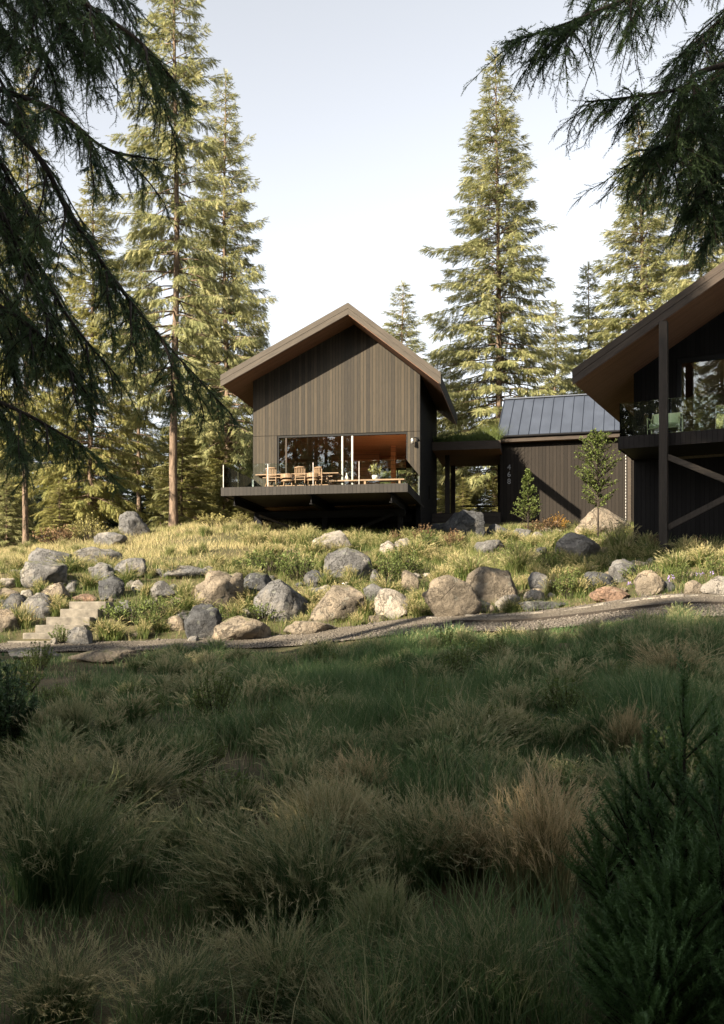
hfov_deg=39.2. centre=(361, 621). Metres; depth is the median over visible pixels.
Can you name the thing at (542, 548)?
slope tuft
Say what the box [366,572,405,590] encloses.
slope tuft
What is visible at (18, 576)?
slope tuft
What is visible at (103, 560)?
slope tuft
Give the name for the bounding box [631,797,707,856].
meadow tuft
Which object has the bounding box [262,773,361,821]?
meadow tuft
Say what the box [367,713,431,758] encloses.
plume tussock
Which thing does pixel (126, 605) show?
boulder
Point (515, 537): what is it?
slope tuft
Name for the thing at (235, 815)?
meadow tuft
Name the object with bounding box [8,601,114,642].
stone steps
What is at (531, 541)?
slope tuft
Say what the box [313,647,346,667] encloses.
meadow weed
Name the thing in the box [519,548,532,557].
slope tuft
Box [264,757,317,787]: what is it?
meadow tuft
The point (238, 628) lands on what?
boulder
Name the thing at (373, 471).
pot plant
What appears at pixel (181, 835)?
grass tussock
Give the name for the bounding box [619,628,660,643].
meadow tuft
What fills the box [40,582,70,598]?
boulder
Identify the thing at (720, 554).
slope tuft
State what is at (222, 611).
leafy plant
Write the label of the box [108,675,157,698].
meadow tuft
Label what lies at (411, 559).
leafy plant
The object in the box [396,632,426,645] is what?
meadow tuft
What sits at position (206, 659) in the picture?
straw tuft
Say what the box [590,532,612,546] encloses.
dry tuft
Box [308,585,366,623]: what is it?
boulder
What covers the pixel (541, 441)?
garage
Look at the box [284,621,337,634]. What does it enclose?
boulder
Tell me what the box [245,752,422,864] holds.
plume tussock
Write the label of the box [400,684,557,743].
plume tussock
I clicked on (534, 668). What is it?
meadow tuft
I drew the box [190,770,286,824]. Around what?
meadow tuft
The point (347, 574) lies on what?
slope tuft
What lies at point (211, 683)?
meadow tuft
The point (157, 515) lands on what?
young fir
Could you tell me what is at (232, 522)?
dry tuft
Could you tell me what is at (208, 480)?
young fir
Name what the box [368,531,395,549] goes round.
slope tuft
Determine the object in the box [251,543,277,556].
slope tuft
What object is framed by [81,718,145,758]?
meadow tuft
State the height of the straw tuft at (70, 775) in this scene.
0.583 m
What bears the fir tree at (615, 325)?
on the ground at (62, 682)
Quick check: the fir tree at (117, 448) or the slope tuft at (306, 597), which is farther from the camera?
the fir tree at (117, 448)
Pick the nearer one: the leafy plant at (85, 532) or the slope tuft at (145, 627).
the slope tuft at (145, 627)
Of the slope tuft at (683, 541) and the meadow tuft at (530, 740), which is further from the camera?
the slope tuft at (683, 541)
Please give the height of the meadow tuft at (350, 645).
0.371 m
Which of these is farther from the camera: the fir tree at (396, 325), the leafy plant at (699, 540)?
the fir tree at (396, 325)
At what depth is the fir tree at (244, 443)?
59.42 m
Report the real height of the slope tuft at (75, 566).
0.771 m
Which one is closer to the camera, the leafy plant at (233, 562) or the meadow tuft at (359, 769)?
the meadow tuft at (359, 769)
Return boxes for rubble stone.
[369,615,386,621]
[481,600,491,607]
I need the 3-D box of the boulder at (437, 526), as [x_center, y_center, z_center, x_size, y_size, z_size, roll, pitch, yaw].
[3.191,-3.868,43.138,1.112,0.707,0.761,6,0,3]
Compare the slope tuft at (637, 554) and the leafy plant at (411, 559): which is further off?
the leafy plant at (411, 559)
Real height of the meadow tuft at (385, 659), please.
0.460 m
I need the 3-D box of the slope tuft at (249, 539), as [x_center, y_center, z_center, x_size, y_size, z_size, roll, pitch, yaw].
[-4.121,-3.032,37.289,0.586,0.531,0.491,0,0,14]
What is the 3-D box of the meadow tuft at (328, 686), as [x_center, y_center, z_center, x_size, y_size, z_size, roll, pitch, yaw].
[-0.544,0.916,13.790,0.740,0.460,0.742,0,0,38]
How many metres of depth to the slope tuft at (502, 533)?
39.43 m
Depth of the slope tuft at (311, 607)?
27.14 m
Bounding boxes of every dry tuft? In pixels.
[0,555,12,565]
[10,545,18,551]
[14,545,27,555]
[17,539,35,548]
[57,536,71,545]
[67,542,82,550]
[162,544,178,555]
[184,528,192,533]
[185,542,201,555]
[196,538,208,552]
[199,525,215,536]
[211,554,234,565]
[221,523,231,531]
[229,518,238,527]
[229,521,239,531]
[237,529,250,536]
[250,536,263,544]
[251,521,262,530]
[350,536,364,548]
[460,541,474,551]
[465,530,479,541]
[540,541,553,551]
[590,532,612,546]
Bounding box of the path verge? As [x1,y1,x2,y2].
[0,594,723,647]
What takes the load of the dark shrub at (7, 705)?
on the ground at (62, 682)
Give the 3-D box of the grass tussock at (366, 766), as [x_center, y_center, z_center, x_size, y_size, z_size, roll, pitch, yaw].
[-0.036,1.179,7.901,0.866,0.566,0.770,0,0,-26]
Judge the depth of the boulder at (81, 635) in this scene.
24.90 m
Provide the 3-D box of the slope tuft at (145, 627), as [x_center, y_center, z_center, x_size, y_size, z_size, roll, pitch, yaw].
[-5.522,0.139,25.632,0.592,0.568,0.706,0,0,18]
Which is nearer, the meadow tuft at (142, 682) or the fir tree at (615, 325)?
the meadow tuft at (142, 682)
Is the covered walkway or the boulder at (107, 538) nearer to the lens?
the boulder at (107, 538)
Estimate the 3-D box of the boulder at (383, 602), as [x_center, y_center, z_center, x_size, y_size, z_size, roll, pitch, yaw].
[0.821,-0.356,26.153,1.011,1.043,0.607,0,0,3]
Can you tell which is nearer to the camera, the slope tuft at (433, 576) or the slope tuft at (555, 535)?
the slope tuft at (433, 576)
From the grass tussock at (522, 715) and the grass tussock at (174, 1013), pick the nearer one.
the grass tussock at (174, 1013)
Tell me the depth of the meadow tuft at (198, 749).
8.87 m
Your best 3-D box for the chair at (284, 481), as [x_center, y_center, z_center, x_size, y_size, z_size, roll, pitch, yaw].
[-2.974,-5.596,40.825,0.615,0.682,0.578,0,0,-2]
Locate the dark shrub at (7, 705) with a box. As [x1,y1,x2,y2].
[0,652,38,745]
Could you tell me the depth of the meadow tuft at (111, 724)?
12.01 m
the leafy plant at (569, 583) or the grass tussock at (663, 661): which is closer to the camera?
the grass tussock at (663, 661)
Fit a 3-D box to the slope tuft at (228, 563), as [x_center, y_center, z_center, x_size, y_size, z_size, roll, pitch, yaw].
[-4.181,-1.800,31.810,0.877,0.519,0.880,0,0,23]
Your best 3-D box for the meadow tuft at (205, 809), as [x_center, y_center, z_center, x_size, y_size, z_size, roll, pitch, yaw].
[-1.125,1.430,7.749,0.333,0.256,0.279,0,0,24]
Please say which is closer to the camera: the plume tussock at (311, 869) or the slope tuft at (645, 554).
the plume tussock at (311, 869)
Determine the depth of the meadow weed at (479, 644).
18.81 m
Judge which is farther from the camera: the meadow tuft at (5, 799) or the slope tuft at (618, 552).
the slope tuft at (618, 552)
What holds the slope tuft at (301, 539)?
on the ground at (62, 682)
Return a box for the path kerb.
[426,594,723,618]
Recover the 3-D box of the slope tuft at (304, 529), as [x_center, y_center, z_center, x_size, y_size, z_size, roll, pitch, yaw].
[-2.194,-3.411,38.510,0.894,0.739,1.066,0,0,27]
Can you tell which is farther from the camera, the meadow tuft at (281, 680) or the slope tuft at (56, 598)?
the slope tuft at (56, 598)
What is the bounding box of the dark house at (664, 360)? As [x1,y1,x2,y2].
[572,261,723,553]
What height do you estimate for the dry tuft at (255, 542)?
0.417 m
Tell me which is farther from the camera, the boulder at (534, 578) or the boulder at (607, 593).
the boulder at (534, 578)
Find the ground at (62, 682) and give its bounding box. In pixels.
[0,522,723,1023]
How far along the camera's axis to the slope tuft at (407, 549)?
34.70 m
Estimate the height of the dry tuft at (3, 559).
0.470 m
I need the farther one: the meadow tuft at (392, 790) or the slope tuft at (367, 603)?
the slope tuft at (367, 603)
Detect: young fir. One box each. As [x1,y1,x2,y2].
[0,470,37,548]
[34,477,77,544]
[142,467,168,528]
[143,419,220,527]
[177,407,251,521]
[178,452,225,523]
[197,438,249,522]
[227,469,253,524]
[437,471,459,512]
[455,477,476,512]
[464,469,491,511]
[482,475,497,511]
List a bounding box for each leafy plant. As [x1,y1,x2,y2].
[32,524,80,544]
[48,623,69,642]
[64,512,110,540]
[99,599,160,624]
[131,606,166,631]
[132,594,190,616]
[184,731,227,770]
[192,512,231,525]
[214,601,246,620]
[229,511,252,524]
[229,559,241,569]
[232,546,299,572]
[243,601,284,621]
[275,543,323,580]
[368,549,408,584]
[382,545,424,572]
[384,531,403,539]
[412,523,431,540]
[416,529,439,550]
[441,528,463,547]
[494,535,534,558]
[523,517,566,532]
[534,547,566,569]
[541,514,569,528]
[552,566,586,598]
[618,563,662,579]
[648,535,658,547]
[669,562,691,581]
[692,534,706,549]
[695,552,723,575]
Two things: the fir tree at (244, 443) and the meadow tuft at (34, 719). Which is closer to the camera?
the meadow tuft at (34, 719)
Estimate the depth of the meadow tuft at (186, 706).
13.56 m
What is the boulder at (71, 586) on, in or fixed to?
on the ground at (62, 682)
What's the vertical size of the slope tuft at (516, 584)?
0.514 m
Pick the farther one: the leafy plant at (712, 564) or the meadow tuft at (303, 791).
the leafy plant at (712, 564)
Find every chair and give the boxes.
[266,467,278,485]
[280,473,294,485]
[294,466,306,485]
[305,473,320,484]
[314,467,328,484]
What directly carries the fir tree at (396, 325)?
on the ground at (62, 682)
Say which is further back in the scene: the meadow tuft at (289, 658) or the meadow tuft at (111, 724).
the meadow tuft at (289, 658)
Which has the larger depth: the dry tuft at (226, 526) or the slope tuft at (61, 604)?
the dry tuft at (226, 526)
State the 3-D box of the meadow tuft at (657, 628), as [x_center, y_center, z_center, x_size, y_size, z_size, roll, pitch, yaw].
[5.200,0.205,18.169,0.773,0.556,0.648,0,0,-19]
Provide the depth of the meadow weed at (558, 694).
11.52 m
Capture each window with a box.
[277,432,407,484]
[381,468,405,482]
[677,354,723,431]
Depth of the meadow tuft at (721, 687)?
11.61 m
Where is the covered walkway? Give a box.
[432,440,501,523]
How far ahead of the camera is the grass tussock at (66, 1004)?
4.01 m
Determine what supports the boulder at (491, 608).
on the ground at (62, 682)
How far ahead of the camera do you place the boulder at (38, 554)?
31.48 m
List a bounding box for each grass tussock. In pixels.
[0,746,197,916]
[0,916,166,1023]
[48,687,105,744]
[54,912,331,1023]
[70,570,107,590]
[86,616,130,640]
[101,753,158,776]
[113,787,236,867]
[117,788,356,931]
[120,712,169,740]
[157,882,388,1023]
[166,576,195,600]
[210,958,473,1023]
[241,769,387,866]
[257,738,352,775]
[286,612,308,623]
[293,898,586,1023]
[306,739,403,788]
[322,853,451,974]
[331,692,370,710]
[347,611,364,625]
[365,791,492,842]
[395,531,443,560]
[402,785,528,883]
[426,563,455,583]
[428,744,484,787]
[444,550,489,580]
[460,745,622,918]
[491,541,541,572]
[495,702,546,730]
[542,564,572,580]
[560,736,701,814]
[591,696,664,764]
[602,518,641,559]
[621,634,723,678]
[653,546,689,573]
[680,541,723,566]
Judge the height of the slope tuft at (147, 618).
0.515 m
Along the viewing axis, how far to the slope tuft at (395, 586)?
28.83 m
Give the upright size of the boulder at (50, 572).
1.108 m
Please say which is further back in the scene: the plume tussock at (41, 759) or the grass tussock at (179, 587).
the grass tussock at (179, 587)
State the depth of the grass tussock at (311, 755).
8.89 m
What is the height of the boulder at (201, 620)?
1.267 m
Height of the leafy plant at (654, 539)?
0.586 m
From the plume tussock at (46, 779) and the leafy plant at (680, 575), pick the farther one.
the leafy plant at (680, 575)
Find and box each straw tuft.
[0,747,56,789]
[0,763,82,812]
[8,710,41,745]
[13,744,165,804]
[29,735,84,766]
[71,669,97,688]
[85,683,115,706]
[109,785,184,824]
[150,653,184,677]
[152,673,193,698]
[156,659,231,687]
[175,668,221,690]
[178,663,196,674]
[193,650,222,670]
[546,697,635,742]
[581,655,628,676]
[586,720,623,758]
[586,758,717,830]
[596,751,662,782]
[603,661,693,685]
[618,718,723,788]
[622,629,676,658]
[663,650,706,682]
[666,629,723,661]
[683,622,723,649]
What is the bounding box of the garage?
[497,394,633,523]
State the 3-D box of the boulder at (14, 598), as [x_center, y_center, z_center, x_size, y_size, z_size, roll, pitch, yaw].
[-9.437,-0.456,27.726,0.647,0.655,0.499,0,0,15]
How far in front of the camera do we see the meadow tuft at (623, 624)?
19.27 m
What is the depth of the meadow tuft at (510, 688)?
12.84 m
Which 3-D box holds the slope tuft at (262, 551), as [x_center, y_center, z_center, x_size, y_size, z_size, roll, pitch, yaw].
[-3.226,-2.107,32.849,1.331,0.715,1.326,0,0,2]
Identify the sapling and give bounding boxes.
[511,468,540,528]
[571,428,624,535]
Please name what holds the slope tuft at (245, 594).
on the ground at (62, 682)
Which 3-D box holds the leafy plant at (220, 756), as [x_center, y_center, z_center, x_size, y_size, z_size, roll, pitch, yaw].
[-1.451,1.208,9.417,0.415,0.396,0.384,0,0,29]
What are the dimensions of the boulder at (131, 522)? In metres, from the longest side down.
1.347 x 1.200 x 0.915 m
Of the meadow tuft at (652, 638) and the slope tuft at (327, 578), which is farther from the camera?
the slope tuft at (327, 578)
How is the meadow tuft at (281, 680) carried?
on the ground at (62, 682)
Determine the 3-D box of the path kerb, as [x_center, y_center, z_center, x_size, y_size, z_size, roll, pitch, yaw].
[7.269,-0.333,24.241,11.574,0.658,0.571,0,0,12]
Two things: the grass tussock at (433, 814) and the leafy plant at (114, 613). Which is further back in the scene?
the leafy plant at (114, 613)
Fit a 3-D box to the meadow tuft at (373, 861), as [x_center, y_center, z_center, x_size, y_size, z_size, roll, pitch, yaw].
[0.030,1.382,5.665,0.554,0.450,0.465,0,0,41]
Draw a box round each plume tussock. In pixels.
[0,728,164,792]
[0,741,157,836]
[0,755,20,796]
[37,789,125,849]
[42,723,244,816]
[42,745,160,789]
[163,779,412,941]
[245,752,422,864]
[283,772,511,900]
[288,791,379,837]
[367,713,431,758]
[372,712,483,750]
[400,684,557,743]
[465,746,571,809]
[476,697,546,749]
[495,787,619,882]
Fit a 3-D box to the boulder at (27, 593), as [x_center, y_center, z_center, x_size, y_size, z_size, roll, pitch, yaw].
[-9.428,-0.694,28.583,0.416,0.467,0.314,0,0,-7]
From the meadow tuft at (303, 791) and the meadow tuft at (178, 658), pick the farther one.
the meadow tuft at (178, 658)
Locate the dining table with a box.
[255,472,342,485]
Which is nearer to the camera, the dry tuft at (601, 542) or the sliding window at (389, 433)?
the dry tuft at (601, 542)
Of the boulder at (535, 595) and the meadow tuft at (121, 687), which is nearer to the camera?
the meadow tuft at (121, 687)
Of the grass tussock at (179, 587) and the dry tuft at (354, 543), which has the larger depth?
the dry tuft at (354, 543)
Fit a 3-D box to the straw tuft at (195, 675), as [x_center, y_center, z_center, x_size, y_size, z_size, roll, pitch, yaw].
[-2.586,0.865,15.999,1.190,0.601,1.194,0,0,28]
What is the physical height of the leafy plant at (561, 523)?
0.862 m
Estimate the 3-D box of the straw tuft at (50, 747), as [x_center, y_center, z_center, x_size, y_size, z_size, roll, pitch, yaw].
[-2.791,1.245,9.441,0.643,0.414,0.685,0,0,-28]
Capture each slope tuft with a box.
[0,593,10,598]
[1,554,27,568]
[7,566,23,586]
[8,602,39,628]
[10,559,20,569]
[31,577,53,594]
[44,548,94,572]
[45,596,74,615]
[46,591,66,604]
[80,556,93,567]
[91,551,120,566]
[115,561,141,584]
[122,551,154,559]
[133,618,153,638]
[136,581,153,600]
[138,610,164,624]
[145,567,157,578]
[148,620,171,632]
[151,559,160,568]
[155,586,204,610]
[158,557,184,578]
[158,604,183,617]
[181,556,196,565]
[202,552,230,564]
[203,561,244,573]
[204,559,222,569]
[221,557,236,570]
[222,599,247,616]
[231,593,253,609]
[234,562,260,577]
[237,530,262,544]
[237,583,258,604]
[238,544,261,559]
[244,546,276,567]
[245,535,255,544]
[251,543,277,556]
[252,526,276,543]
[260,541,290,554]
[265,529,288,547]
[279,525,297,540]
[286,531,298,543]
[291,530,313,547]
[292,538,326,553]
[296,579,324,602]
[297,526,312,537]
[301,592,320,606]
[303,528,323,540]
[305,601,318,614]
[312,565,340,585]
[315,535,328,552]
[316,547,330,566]
[317,539,325,553]
[322,580,342,593]
[327,542,342,552]
[332,541,357,548]
[338,572,367,587]
[339,563,359,584]
[343,526,373,540]
[345,531,355,542]
[355,596,373,617]
[359,534,373,547]
[359,581,369,593]
[366,537,381,548]
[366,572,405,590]
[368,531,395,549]
[370,552,382,570]
[371,547,383,557]
[385,541,425,554]
[388,536,407,544]
[389,548,408,556]
[389,581,403,591]
[391,591,424,615]
[399,527,414,538]
[401,602,430,617]
[402,554,419,566]
[405,594,422,614]
[407,586,424,601]
[408,532,437,546]
[417,549,435,561]
[427,568,445,580]
[430,551,442,563]
[431,545,445,557]
[438,534,452,547]
[443,549,466,560]
[446,536,466,549]
[447,552,464,567]
[450,531,470,544]
[472,532,496,543]
[487,532,510,545]
[493,527,513,543]
[498,594,523,612]
[504,530,525,542]
[512,575,521,588]
[513,595,531,610]
[516,574,528,589]
[518,532,543,546]
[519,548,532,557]
[521,560,546,575]
[522,534,539,551]
[528,567,548,575]
[532,546,551,560]
[533,533,557,546]
[538,573,560,596]
[541,558,576,575]
[544,529,563,545]
[548,579,568,597]
[551,549,568,560]
[557,550,586,567]
[562,575,590,598]
[563,552,592,566]
[568,556,597,577]
[568,566,584,578]
[574,525,597,538]
[586,575,615,590]
[590,554,613,571]
[608,543,631,559]
[624,547,643,559]
[624,567,645,586]
[630,536,677,553]
[633,530,657,548]
[636,547,662,561]
[668,535,702,553]
[675,534,695,554]
[676,538,715,553]
[684,543,714,567]
[699,536,723,548]
[713,557,723,575]
[715,547,723,563]
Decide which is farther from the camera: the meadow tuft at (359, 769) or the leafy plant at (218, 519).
the leafy plant at (218, 519)
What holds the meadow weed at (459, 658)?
on the ground at (62, 682)
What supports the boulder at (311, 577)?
on the ground at (62, 682)
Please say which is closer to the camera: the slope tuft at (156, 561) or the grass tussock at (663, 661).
the grass tussock at (663, 661)
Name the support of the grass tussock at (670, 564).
on the ground at (62, 682)
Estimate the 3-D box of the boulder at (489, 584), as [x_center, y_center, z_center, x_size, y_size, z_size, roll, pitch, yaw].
[3.509,-0.843,27.303,1.437,1.278,0.903,0,0,-7]
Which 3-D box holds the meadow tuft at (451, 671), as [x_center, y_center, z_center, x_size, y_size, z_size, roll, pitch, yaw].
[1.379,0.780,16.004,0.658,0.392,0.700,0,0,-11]
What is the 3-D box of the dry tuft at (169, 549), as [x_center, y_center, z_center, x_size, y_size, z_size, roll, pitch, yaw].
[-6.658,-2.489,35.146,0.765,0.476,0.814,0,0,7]
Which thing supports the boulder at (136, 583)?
on the ground at (62, 682)
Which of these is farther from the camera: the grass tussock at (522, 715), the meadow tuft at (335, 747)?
the grass tussock at (522, 715)
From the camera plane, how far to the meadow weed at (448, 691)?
11.60 m
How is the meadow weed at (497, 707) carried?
on the ground at (62, 682)
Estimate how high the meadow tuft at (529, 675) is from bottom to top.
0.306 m
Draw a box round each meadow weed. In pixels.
[0,736,30,762]
[1,657,45,696]
[20,640,54,670]
[29,678,75,707]
[50,777,119,816]
[101,758,168,804]
[116,681,155,698]
[133,701,160,721]
[140,654,155,668]
[144,686,176,711]
[171,764,267,805]
[189,669,243,715]
[247,702,296,737]
[312,640,329,659]
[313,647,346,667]
[416,678,462,710]
[429,627,459,649]
[438,642,478,674]
[440,802,489,835]
[463,639,494,651]
[474,702,525,743]
[477,632,515,658]
[487,646,505,658]
[490,626,518,639]
[511,712,564,741]
[542,676,595,718]
[602,632,638,658]
[617,726,706,782]
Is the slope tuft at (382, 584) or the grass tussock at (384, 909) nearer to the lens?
the grass tussock at (384, 909)
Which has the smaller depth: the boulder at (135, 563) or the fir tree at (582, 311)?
the boulder at (135, 563)
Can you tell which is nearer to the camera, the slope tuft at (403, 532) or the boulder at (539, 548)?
the boulder at (539, 548)
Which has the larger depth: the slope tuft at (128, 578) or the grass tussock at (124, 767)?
the slope tuft at (128, 578)
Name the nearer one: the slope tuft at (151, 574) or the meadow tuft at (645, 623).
the meadow tuft at (645, 623)
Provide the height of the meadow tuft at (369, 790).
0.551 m
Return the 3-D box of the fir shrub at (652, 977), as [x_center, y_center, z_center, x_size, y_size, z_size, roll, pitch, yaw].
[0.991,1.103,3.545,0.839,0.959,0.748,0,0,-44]
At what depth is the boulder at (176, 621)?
26.14 m
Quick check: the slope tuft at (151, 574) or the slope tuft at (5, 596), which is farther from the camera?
the slope tuft at (151, 574)
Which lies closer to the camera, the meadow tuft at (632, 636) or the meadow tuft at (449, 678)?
the meadow tuft at (449, 678)
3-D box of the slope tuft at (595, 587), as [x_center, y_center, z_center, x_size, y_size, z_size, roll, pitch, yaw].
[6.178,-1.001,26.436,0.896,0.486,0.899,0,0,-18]
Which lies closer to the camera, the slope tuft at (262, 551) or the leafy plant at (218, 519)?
the slope tuft at (262, 551)
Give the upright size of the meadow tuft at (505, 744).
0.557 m
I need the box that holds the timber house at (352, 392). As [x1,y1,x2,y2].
[220,303,457,533]
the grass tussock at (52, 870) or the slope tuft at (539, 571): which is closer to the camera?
the grass tussock at (52, 870)
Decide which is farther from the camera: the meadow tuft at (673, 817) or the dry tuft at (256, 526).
the dry tuft at (256, 526)
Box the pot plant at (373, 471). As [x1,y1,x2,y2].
[368,463,381,478]
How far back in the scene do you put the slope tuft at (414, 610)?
25.65 m
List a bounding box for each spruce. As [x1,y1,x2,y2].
[0,0,242,536]
[461,0,723,279]
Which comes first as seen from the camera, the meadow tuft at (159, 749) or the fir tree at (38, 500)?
the meadow tuft at (159, 749)
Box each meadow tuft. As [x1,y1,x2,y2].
[0,765,87,839]
[0,782,21,806]
[10,705,73,749]
[11,706,55,739]
[14,716,97,755]
[15,715,88,763]
[37,694,92,734]
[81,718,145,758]
[90,695,133,722]
[91,797,182,892]
[94,711,126,731]
[95,685,159,725]
[106,713,126,727]
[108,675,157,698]
[112,722,135,740]
[119,652,145,673]
[124,672,152,686]
[130,729,182,760]
[131,645,168,662]
[138,649,175,673]
[145,669,176,689]
[150,674,183,694]
[151,668,226,702]
[152,652,192,668]
[153,720,217,782]
[154,654,185,676]
[155,730,209,758]
[157,643,207,662]
[157,689,175,702]
[164,762,260,812]
[165,639,191,653]
[167,679,217,713]
[178,657,197,672]
[184,648,220,662]
[187,658,229,675]
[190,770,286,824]
[194,636,232,649]
[195,795,222,822]
[197,709,253,739]
[202,797,256,838]
[208,676,229,699]
[209,724,240,744]
[214,668,243,685]
[216,643,253,662]
[221,656,293,680]
[230,648,252,661]
[230,675,273,708]
[236,670,270,689]
[238,726,297,756]
[242,665,320,703]
[248,712,367,760]
[249,726,277,758]
[251,650,284,673]
[254,740,343,815]
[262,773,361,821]
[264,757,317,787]
[275,735,320,759]
[280,652,300,665]
[287,686,331,719]
[288,712,311,732]
[291,674,344,697]
[295,638,317,661]
[298,731,367,767]
[306,636,336,656]
[315,723,371,759]
[318,638,343,653]
[326,751,395,809]
[330,861,375,907]
[335,645,356,662]
[336,832,416,904]
[338,774,383,836]
[343,638,356,650]
[349,632,379,647]
[352,653,379,669]
[352,695,383,716]
[359,635,393,658]
[366,793,457,862]
[374,652,404,674]
[376,774,411,810]
[393,725,503,785]
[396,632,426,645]
[397,645,416,666]
[406,622,437,638]
[408,656,449,682]
[410,648,442,667]
[415,632,443,651]
[416,705,485,755]
[418,635,443,653]
[428,672,466,687]
[428,787,475,817]
[432,661,462,679]
[434,647,446,660]
[435,768,614,846]
[437,644,477,663]
[442,715,533,766]
[447,624,471,641]
[448,626,480,647]
[448,792,503,828]
[467,743,530,783]
[467,767,526,824]
[473,653,523,675]
[478,673,574,711]
[479,629,495,640]
[482,641,524,657]
[482,678,542,716]
[485,650,524,680]
[486,658,524,679]
[488,669,530,692]
[488,678,542,696]
[489,835,519,871]
[490,645,518,660]
[496,622,522,638]
[499,650,547,682]
[500,656,543,676]
[502,722,551,753]
[507,640,532,653]
[514,746,557,782]
[519,622,556,651]
[522,677,599,716]
[525,656,550,680]
[525,667,542,683]
[528,660,594,696]
[532,724,556,744]
[537,653,597,695]
[539,637,612,673]
[540,753,599,796]
[542,714,579,752]
[552,740,703,812]
[556,630,571,642]
[561,718,590,740]
[570,616,606,642]
[577,616,616,647]
[585,636,637,658]
[604,621,636,638]
[610,622,635,638]
[614,627,654,657]
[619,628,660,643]
[625,627,671,643]
[627,609,654,624]
[628,615,663,633]
[629,636,674,655]
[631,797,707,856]
[640,619,672,641]
[657,645,708,663]
[663,602,698,614]
[665,601,694,615]
[665,636,692,648]
[669,611,692,623]
[672,609,711,630]
[677,668,723,710]
[689,680,723,698]
[690,643,723,672]
[696,662,723,683]
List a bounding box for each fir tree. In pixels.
[0,52,73,542]
[0,170,162,533]
[0,243,55,545]
[0,427,54,543]
[28,392,54,536]
[30,422,80,538]
[37,407,98,535]
[73,427,118,536]
[86,0,251,528]
[97,414,151,528]
[100,195,168,511]
[106,416,167,526]
[146,270,248,525]
[147,68,278,514]
[153,406,169,486]
[234,332,263,522]
[380,280,441,507]
[402,46,586,511]
[437,343,480,511]
[456,466,484,511]
[532,299,581,394]
[557,261,616,393]
[570,113,696,381]
[649,139,723,428]
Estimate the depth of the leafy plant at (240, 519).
43.43 m
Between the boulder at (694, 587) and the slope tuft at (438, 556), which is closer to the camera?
the boulder at (694, 587)
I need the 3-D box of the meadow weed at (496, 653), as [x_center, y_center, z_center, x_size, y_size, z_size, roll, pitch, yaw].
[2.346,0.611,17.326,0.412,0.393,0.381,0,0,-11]
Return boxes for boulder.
[0,577,17,587]
[0,587,20,597]
[0,609,22,631]
[1,593,25,612]
[8,648,62,660]
[19,593,55,617]
[20,561,67,588]
[21,589,32,598]
[28,547,74,563]
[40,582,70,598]
[50,638,57,643]
[65,626,92,643]
[66,582,78,591]
[68,647,144,663]
[72,593,97,601]
[74,546,123,562]
[88,562,114,579]
[94,532,126,545]
[98,576,124,599]
[113,558,146,577]
[115,603,133,615]
[118,511,149,535]
[131,580,143,591]
[150,581,177,600]
[155,565,207,577]
[167,615,184,630]
[184,603,222,638]
[187,636,198,640]
[194,570,243,609]
[212,616,270,639]
[243,608,251,617]
[244,572,271,595]
[253,579,307,621]
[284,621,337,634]
[303,569,323,587]
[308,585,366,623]
[312,530,351,551]
[323,547,372,581]
[363,583,381,600]
[370,569,380,582]
[374,588,409,618]
[380,541,395,552]
[394,538,412,548]
[401,570,419,590]
[422,575,482,616]
[425,523,444,532]
[443,510,484,539]
[466,567,518,604]
[474,539,503,552]
[484,605,494,612]
[485,524,510,536]
[495,594,519,610]
[514,528,531,536]
[518,601,567,610]
[523,589,544,600]
[528,572,547,589]
[535,547,546,553]
[555,532,599,558]
[574,507,630,534]
[581,571,615,591]
[588,586,629,602]
[608,559,639,581]
[633,570,664,595]
[664,581,676,591]
[684,580,701,594]
[700,576,723,593]
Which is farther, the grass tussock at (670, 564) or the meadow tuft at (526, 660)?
the grass tussock at (670, 564)
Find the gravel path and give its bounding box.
[0,593,723,650]
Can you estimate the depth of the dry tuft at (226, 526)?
40.80 m
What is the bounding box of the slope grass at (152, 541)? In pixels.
[0,518,723,642]
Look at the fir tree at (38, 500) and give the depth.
80.01 m
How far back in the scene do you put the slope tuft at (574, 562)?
30.74 m
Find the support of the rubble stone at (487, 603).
on the ground at (62, 682)
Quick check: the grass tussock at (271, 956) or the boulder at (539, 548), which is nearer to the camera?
the grass tussock at (271, 956)
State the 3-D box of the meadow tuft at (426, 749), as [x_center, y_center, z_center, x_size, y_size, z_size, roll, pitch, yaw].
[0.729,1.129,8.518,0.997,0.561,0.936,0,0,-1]
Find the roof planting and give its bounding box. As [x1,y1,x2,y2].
[432,420,510,441]
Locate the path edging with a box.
[452,601,723,622]
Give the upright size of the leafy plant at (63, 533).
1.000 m
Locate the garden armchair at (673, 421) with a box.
[647,412,682,433]
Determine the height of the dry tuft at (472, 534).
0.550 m
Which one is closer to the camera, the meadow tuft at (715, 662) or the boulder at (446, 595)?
the meadow tuft at (715, 662)
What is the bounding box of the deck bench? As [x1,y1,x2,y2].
[326,478,405,484]
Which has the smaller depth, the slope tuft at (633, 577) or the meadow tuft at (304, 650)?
the meadow tuft at (304, 650)
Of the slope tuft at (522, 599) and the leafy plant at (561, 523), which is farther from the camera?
the leafy plant at (561, 523)
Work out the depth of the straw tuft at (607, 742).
9.61 m
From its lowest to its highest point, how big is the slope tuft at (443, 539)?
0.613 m
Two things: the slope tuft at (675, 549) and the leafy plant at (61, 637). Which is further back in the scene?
the slope tuft at (675, 549)
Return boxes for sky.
[0,0,723,535]
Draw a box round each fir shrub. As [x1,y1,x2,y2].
[550,642,723,974]
[558,806,723,1023]
[614,728,723,1023]
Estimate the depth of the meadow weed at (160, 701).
13.96 m
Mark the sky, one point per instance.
(357, 110)
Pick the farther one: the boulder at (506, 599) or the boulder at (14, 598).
the boulder at (14, 598)

